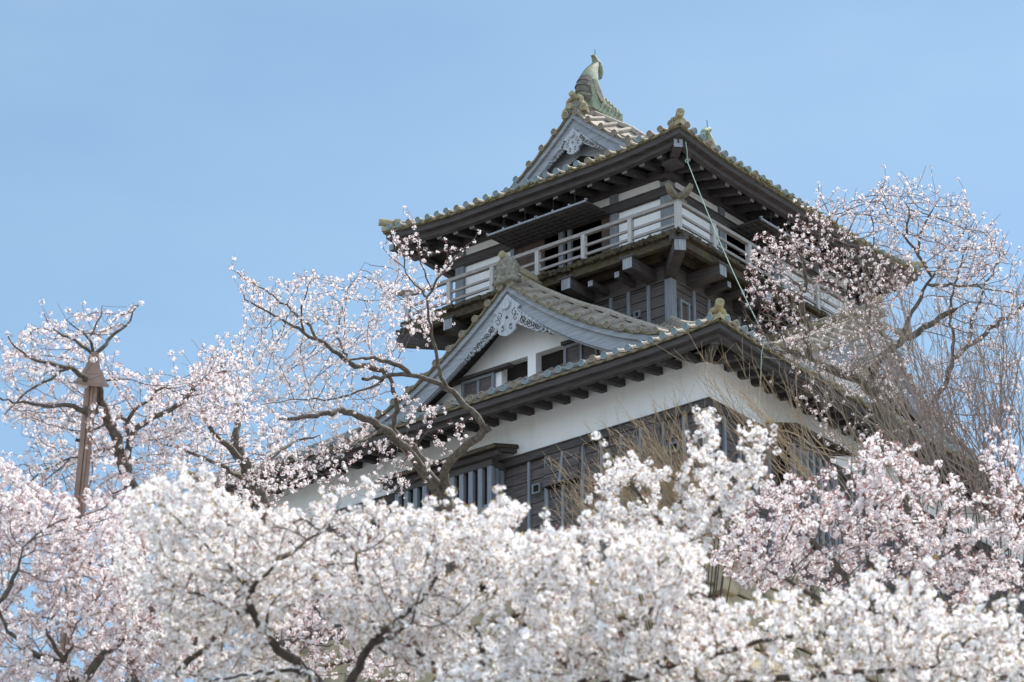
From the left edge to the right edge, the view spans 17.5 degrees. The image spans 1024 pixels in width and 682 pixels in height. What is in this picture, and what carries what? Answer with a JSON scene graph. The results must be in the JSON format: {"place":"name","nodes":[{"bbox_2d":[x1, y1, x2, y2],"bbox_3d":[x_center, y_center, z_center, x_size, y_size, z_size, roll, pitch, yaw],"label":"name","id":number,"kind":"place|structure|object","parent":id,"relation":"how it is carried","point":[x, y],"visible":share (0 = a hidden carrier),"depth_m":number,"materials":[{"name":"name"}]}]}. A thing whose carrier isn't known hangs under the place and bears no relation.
{"place":"outdoors","nodes":[
{"label":"outdoors","id":0,"kind":"place"},
{"bbox_2d":[0,0,1023,681],"label":"sky","id":1,"kind":"structure","parent":0,"point":[147,146],"materials":[{"name":"blue"}]},
{"bbox_3d":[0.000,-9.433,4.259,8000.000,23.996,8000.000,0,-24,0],"label":"ground","id":2,"kind":"structure","parent":0,"visible":0},
{"bbox_2d":[55,352,108,681],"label":"lamp pole","id":3,"kind":"object","parent":2,"relation":"on","point":[91,386],"visible":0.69,"depth_m":45.44,"materials":[{"name":"brown metal"}]},
{"bbox_2d":[0,455,212,681],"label":"cherry tree","id":4,"kind":"object","parent":2,"relation":"on","point":[30,514],"visible":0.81,"depth_m":39.95,"materials":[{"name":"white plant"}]},
{"bbox_2d":[0,299,247,681],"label":"cherry tree","id":5,"kind":"object","parent":2,"relation":"on","point":[115,449],"visible":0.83,"depth_m":46.29,"materials":[{"name":"pink plant"}]},
{"bbox_2d":[109,514,234,681],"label":"cherry tree","id":6,"kind":"object","parent":2,"relation":"on","point":[196,652],"visible":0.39,"depth_m":33.35,"materials":[{"name":"white plant"}]},
{"bbox_2d":[131,331,367,681],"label":"cherry tree","id":7,"kind":"object","parent":2,"relation":"on","point":[250,478],"visible":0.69,"depth_m":61.83,"materials":[{"name":"pink plant"}]},
{"bbox_2d":[103,475,463,681],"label":"cherry tree","id":8,"kind":"object","parent":2,"relation":"on","point":[315,636],"visible":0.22,"depth_m":45.12,"materials":[{"name":"white plant"}]},
{"bbox_2d":[107,451,550,681],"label":"cherry tree","id":9,"kind":"object","parent":2,"relation":"on","point":[375,631],"visible":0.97,"depth_m":30.08,"materials":[{"name":"white plant"}]},
{"bbox_2d":[229,206,490,681],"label":"cherry tree","id":10,"kind":"object","parent":2,"relation":"on","point":[420,462],"visible":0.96,"depth_m":71.42,"materials":[{"name":"pink plant"}]},
{"bbox_2d":[232,532,1007,681],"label":"stone base","id":11,"kind":"object","parent":2,"relation":"on","point":[738,593],"visible":0.11,"depth_m":82.67,"materials":[{"name":"grey stone"}]},
{"bbox_2d":[187,55,1023,681],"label":"castle keep","id":12,"kind":"structure","parent":11,"relation":"on","point":[589,271],"depth_m":90.29,"materials":[{"name":"tile"}]},
{"bbox_2d":[374,443,518,602],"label":"bay window","id":13,"kind":"structure","parent":12,"relation":"in","point":[474,473],"depth_m":86.46,"materials":[{"name":"grey wood"}]},
{"bbox_2d":[678,299,690,320],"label":"window frame","id":14,"kind":"structure","parent":12,"relation":"in","point":[683,306],"depth_m":90.23,"materials":[{"name":"grey wood"}]},
{"bbox_2d":[685,142,764,441],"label":"rope","id":15,"kind":"object","parent":12,"relation":"hanging from","point":[727,260],"visible":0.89,"depth_m":86.11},
{"bbox_2d":[766,422,855,556],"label":"bay window","id":16,"kind":"structure","parent":12,"relation":"in","point":[833,447],"depth_m":84.91,"materials":[{"name":"grey wood"}]},
{"bbox_2d":[544,373,756,681],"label":"bare shrub","id":17,"kind":"object","parent":2,"relation":"on","point":[628,497],"visible":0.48,"depth_m":55.73,"materials":[{"name":"brown plant"}]},
{"bbox_2d":[580,405,780,681],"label":"cherry tree","id":18,"kind":"object","parent":2,"relation":"on","point":[699,503],"visible":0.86,"depth_m":33.67,"materials":[{"name":"white plant"}]},
{"bbox_2d":[434,507,1023,681],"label":"cherry tree","id":19,"kind":"object","parent":2,"relation":"on","point":[658,592],"visible":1,"depth_m":27.29,"materials":[{"name":"white plant"}]},
{"bbox_2d":[657,329,891,670],"bbox_3d":[4.467,3.132,57.194,4.390,8.231,2.659,8,-25,-17],"label":"bare shrub","id":20,"kind":"object","parent":2,"relation":"on","point":[770,422],"visible":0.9,"depth_m":57.92,"materials":[{"name":"brown plant"}]},
{"bbox_2d":[737,227,984,681],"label":"bare shrub","id":21,"kind":"object","parent":2,"relation":"on","point":[871,409],"visible":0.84,"depth_m":53.80,"materials":[{"name":"brown plant"}]},
{"bbox_2d":[705,403,1023,681],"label":"cherry tree","id":22,"kind":"object","parent":2,"relation":"on","point":[869,545],"visible":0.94,"depth_m":41.30,"materials":[{"name":"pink plant"}]},
{"bbox_2d":[738,165,1023,681],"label":"cherry tree","id":23,"kind":"object","parent":2,"relation":"on","point":[917,250],"visible":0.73,"depth_m":65.91,"materials":[{"name":"pink plant"}]},
{"bbox_2d":[834,208,1023,681],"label":"bare shrub","id":24,"kind":"object","parent":2,"relation":"on","point":[948,410],"visible":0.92,"depth_m":51.73,"materials":[{"name":"brown plant"}]}
]}

